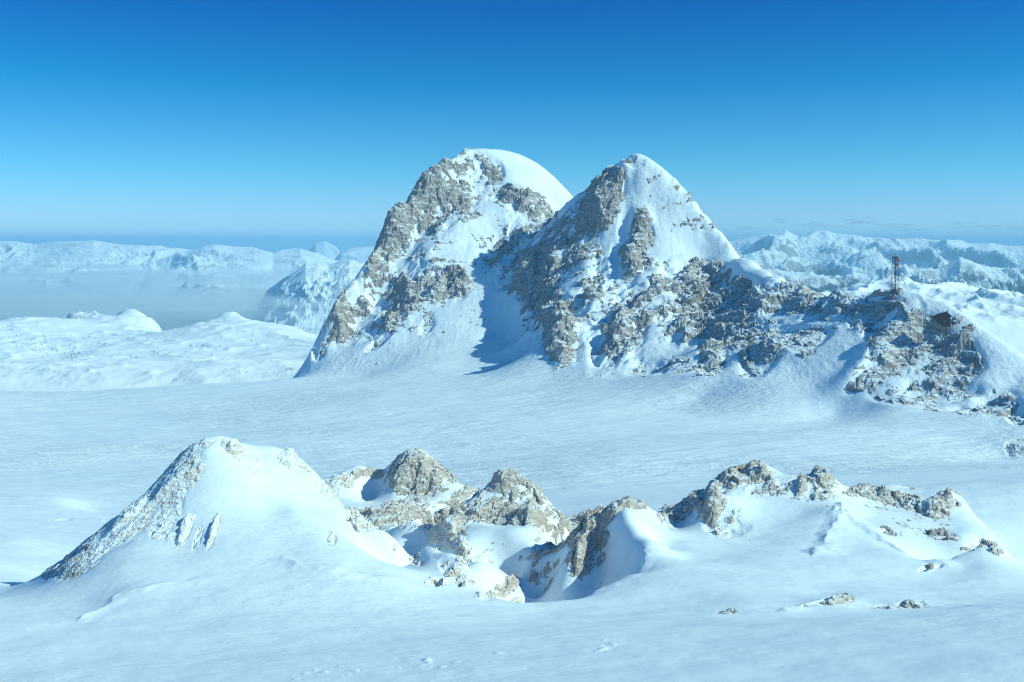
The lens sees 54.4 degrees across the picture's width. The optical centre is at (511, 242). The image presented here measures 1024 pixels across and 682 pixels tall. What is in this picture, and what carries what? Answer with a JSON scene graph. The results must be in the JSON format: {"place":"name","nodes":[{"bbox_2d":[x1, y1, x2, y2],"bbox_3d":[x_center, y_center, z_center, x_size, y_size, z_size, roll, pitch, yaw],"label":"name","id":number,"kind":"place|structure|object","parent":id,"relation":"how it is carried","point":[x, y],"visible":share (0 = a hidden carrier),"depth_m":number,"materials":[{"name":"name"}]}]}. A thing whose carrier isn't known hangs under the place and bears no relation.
{"place":"outdoors","nodes":[
{"label":"outdoors","id":0,"kind":"place"},
{"bbox_2d":[66,311,106,318],"bbox_3d":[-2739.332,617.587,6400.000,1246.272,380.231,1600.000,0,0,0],"label":"mountain","id":1,"kind":"structure","parent":0,"point":[78,315],"depth_m":6254.41,"materials":[{"name":"white snow"}]},
{"bbox_2d":[0,240,190,295],"bbox_3d":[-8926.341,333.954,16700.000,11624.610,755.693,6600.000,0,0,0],"label":"mountain range","id":2,"kind":"structure","parent":0,"point":[88,267],"depth_m":14597.01,"materials":[{"name":"white snow"}]},
{"bbox_2d":[0,294,260,330],"bbox_3d":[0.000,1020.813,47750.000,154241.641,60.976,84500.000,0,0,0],"label":"valley","id":3,"kind":"structure","parent":0,"point":[52,305],"depth_m":15766.39,"materials":[{"name":"white"}]},
{"bbox_2d":[166,273,258,311],"bbox_3d":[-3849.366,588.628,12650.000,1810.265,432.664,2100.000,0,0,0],"label":"fog","id":4,"kind":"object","parent":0,"point":[213,292],"depth_m":11996.30,"materials":[{"name":"white"}]},
{"bbox_2d":[128,244,337,301],"bbox_3d":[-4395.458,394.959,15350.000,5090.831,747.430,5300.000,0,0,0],"label":"mountain range","id":5,"kind":"structure","parent":0,"point":[259,273],"depth_m":14098.13,"materials":[{"name":"white snow"}]},
{"bbox_2d":[251,259,363,334],"bbox_3d":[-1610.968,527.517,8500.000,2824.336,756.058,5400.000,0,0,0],"label":"mountain","id":6,"kind":"structure","parent":0,"point":[304,296],"depth_m":8034.27,"materials":[{"name":"white snow"}]},
{"bbox_2d":[309,241,339,259],"bbox_3d":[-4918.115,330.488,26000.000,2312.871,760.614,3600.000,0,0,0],"label":"mountain","id":7,"kind":"structure","parent":0,"point":[327,249],"depth_m":25572.81,"materials":[{"name":"white snow"}]},
{"bbox_2d":[334,247,374,263],"bbox_3d":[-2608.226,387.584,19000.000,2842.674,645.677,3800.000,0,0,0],"label":"mountain","id":8,"kind":"structure","parent":0,"point":[360,254],"depth_m":18659.50,"materials":[{"name":"white snow"}]},
{"bbox_2d":[294,147,572,377],"bbox_3d":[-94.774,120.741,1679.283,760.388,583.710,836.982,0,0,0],"label":"mountain","id":9,"kind":"structure","parent":0,"point":[458,233],"depth_m":1518.82,"materials":[{"name":"snow"}]},
{"bbox_2d":[0,436,1023,681],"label":"snow slope","id":10,"kind":"structure","parent":0,"point":[270,584],"depth_m":173.64,"materials":[{"name":"white snow"}]},
{"bbox_2d":[40,534,93,580],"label":"rock outcrop","id":11,"kind":"object","parent":10,"relation":"on","point":[75,562],"visible":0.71,"depth_m":190.72,"materials":[{"name":"stone"}]},
{"bbox_2d":[90,473,177,567],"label":"rock outcrop","id":12,"kind":"object","parent":10,"relation":"on","point":[150,506],"visible":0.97,"depth_m":198.94,"materials":[{"name":"stone"}]},
{"bbox_2d":[158,479,220,551],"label":"rock outcrop","id":13,"kind":"object","parent":10,"relation":"on","point":[178,532],"visible":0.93,"depth_m":194.90,"materials":[{"name":"stone"}]},
{"bbox_2d":[164,436,263,485],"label":"rock outcrop","id":14,"kind":"object","parent":10,"relation":"on","point":[188,465],"visible":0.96,"depth_m":212.86,"materials":[{"name":"stone"}]},
{"bbox_2d":[257,447,336,499],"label":"rock outcrop","id":15,"kind":"object","parent":10,"relation":"on","point":[289,459],"visible":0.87,"depth_m":222.17,"materials":[{"name":"stone"}]},
{"bbox_2d":[326,469,356,497],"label":"rock","id":16,"kind":"object","parent":10,"relation":"on","point":[343,480],"visible":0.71,"depth_m":306.10,"materials":[{"name":"stone"}]},
{"bbox_2d":[327,499,380,550],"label":"rock outcrop","id":17,"kind":"object","parent":10,"relation":"on","point":[361,524],"visible":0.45,"depth_m":211.83,"materials":[{"name":"stone"}]},
{"bbox_2d":[339,448,455,530],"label":"rock outcrop","id":18,"kind":"object","parent":10,"relation":"on","point":[417,477],"visible":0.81,"depth_m":299.98,"materials":[{"name":"stone"}]},
{"bbox_2d":[392,543,413,562],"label":"rock","id":19,"kind":"object","parent":10,"relation":"on","point":[411,558],"visible":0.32,"depth_m":212.18,"materials":[{"name":"stone"}]},
{"bbox_2d":[382,515,465,558],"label":"rock outcrop","id":20,"kind":"object","parent":10,"relation":"on","point":[443,531],"visible":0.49,"depth_m":248.09,"materials":[{"name":"stone"}]},
{"bbox_2d":[412,547,437,565],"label":"rock","id":21,"kind":"object","parent":10,"relation":"on","point":[416,561],"visible":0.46,"depth_m":196.64,"materials":[{"name":"stone"}]},
{"bbox_2d":[425,538,494,600],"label":"rock outcrop","id":22,"kind":"object","parent":10,"relation":"on","point":[463,549],"visible":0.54,"depth_m":186.35,"materials":[{"name":"stone"}]},
{"bbox_2d":[483,590,511,601],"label":"rock","id":23,"kind":"object","parent":10,"relation":"on","point":[490,594],"visible":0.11,"depth_m":181.15,"materials":[{"name":"stone"}]},
{"bbox_2d":[448,467,557,543],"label":"rock outcrop","id":24,"kind":"object","parent":10,"relation":"on","point":[494,510],"visible":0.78,"depth_m":258.08,"materials":[{"name":"stone"}]},
{"bbox_2d":[493,591,543,602],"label":"rock","id":25,"kind":"object","parent":10,"relation":"on","point":[502,594],"visible":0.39,"depth_m":216.90,"materials":[{"name":"stone"}]},
{"bbox_2d":[492,546,573,594],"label":"rock outcrop","id":26,"kind":"object","parent":10,"relation":"on","point":[512,582],"visible":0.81,"depth_m":227.06,"materials":[{"name":"stone"}]},
{"bbox_2d":[533,495,648,584],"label":"rock outcrop","id":27,"kind":"object","parent":10,"relation":"on","point":[588,535],"visible":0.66,"depth_m":227.70,"materials":[{"name":"stone"}]},
{"bbox_2d":[653,459,770,540],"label":"rock outcrop","id":28,"kind":"object","parent":10,"relation":"on","point":[710,498],"visible":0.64,"depth_m":252.79,"materials":[{"name":"stone"}]},
{"bbox_2d":[711,607,738,615],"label":"rock","id":29,"kind":"object","parent":10,"relation":"on","point":[730,610],"visible":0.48,"depth_m":159.08,"materials":[{"name":"stone"}]},
{"bbox_2d":[759,460,860,507],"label":"rock outcrop","id":30,"kind":"object","parent":10,"relation":"on","point":[823,478],"visible":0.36,"depth_m":255.64,"materials":[{"name":"stone"}]},
{"bbox_2d":[803,592,857,606],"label":"rock outcrop","id":31,"kind":"object","parent":10,"relation":"on","point":[839,598],"visible":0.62,"depth_m":166.78,"materials":[{"name":"stone"}]},
{"bbox_2d":[875,511,921,536],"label":"rock","id":32,"kind":"object","parent":10,"relation":"on","point":[889,531],"visible":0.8,"depth_m":234.20,"materials":[{"name":"stone"}]},
{"bbox_2d":[875,599,928,609],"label":"rock outcrop","id":33,"kind":"object","parent":10,"relation":"on","point":[910,603],"visible":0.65,"depth_m":165.97,"materials":[{"name":"stone"}]},
{"bbox_2d":[859,482,960,521],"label":"rock outcrop","id":34,"kind":"object","parent":10,"relation":"on","point":[937,505],"visible":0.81,"depth_m":258.02,"materials":[{"name":"stone"}]},
{"bbox_2d":[927,562,935,570],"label":"rock","id":35,"kind":"object","parent":10,"relation":"on","point":[930,565],"visible":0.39,"depth_m":205.00,"materials":[{"name":"stone"}]},
{"bbox_2d":[934,505,961,525],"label":"rock","id":36,"kind":"object","parent":10,"relation":"on","point":[948,513],"visible":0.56,"depth_m":248.91,"materials":[{"name":"stone"}]},
{"bbox_2d":[923,527,973,550],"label":"rock outcrop","id":37,"kind":"object","parent":10,"relation":"on","point":[941,533],"visible":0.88,"depth_m":233.81,"materials":[{"name":"stone"}]},
{"bbox_2d":[971,539,1003,556],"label":"rock","id":38,"kind":"object","parent":10,"relation":"on","point":[994,550],"visible":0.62,"depth_m":213.62,"materials":[{"name":"stone"}]},
{"bbox_2d":[0,342,1023,515],"bbox_3d":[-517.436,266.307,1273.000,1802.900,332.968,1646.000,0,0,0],"label":"snow field","id":39,"kind":"structure","parent":0,"point":[478,415],"depth_m":776.94,"materials":[{"name":"white snow"}]},
{"bbox_2d":[0,274,1023,390],"bbox_3d":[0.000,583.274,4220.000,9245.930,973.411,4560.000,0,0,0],"label":"hills","id":40,"kind":"structure","parent":0,"point":[109,362],"depth_m":2707.59,"materials":[{"name":"white snow"}]},
{"bbox_2d":[0,0,1023,251],"label":"sky","id":41,"kind":"structure","parent":0,"point":[266,125],"materials":[{"name":"blue"}]},
{"bbox_2d":[503,154,743,384],"bbox_3d":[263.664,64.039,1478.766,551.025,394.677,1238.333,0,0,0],"label":"mountain","id":42,"kind":"structure","parent":0,"point":[630,266],"depth_m":1290.87,"materials":[{"name":"snow"}]},
{"bbox_2d":[729,230,1023,277],"bbox_3d":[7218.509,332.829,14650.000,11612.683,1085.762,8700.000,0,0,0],"label":"mountain range","id":43,"kind":"structure","parent":0,"point":[826,253],"depth_m":14028.95,"materials":[{"name":"white snow"}]},
{"bbox_2d":[735,258,1023,458],"bbox_3d":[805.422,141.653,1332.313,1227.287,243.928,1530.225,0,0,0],"label":"rocky ridge","id":44,"kind":"structure","parent":0,"point":[872,350],"depth_m":838.18,"materials":[{"name":"snow"}]},
{"bbox_2d":[889,256,899,295],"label":"lattice tower","id":45,"kind":"structure","parent":44,"relation":"on","point":[895,271],"depth_m":904.65,"materials":[{"name":"metal"}]},
{"bbox_2d":[900,260,1022,319],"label":"lift cable","id":46,"kind":"object","parent":45,"relation":"attached to","point":[959,290],"visible":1,"depth_m":951.41,"materials":[{"name":"metal"}]},
{"bbox_2d":[930,310,952,326],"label":"mountain hut","id":47,"kind":"object","parent":44,"relation":"on","point":[943,319],"visible":1,"depth_m":828.66,"materials":[{"name":"stone"}]},
{"bbox_2d":[761,257,1023,294],"bbox_3d":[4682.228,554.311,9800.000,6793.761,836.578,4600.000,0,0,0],"label":"mountain range","id":48,"kind":"structure","parent":0,"point":[968,272],"depth_m":9493.11,"materials":[{"name":"white snow"}]}
]}

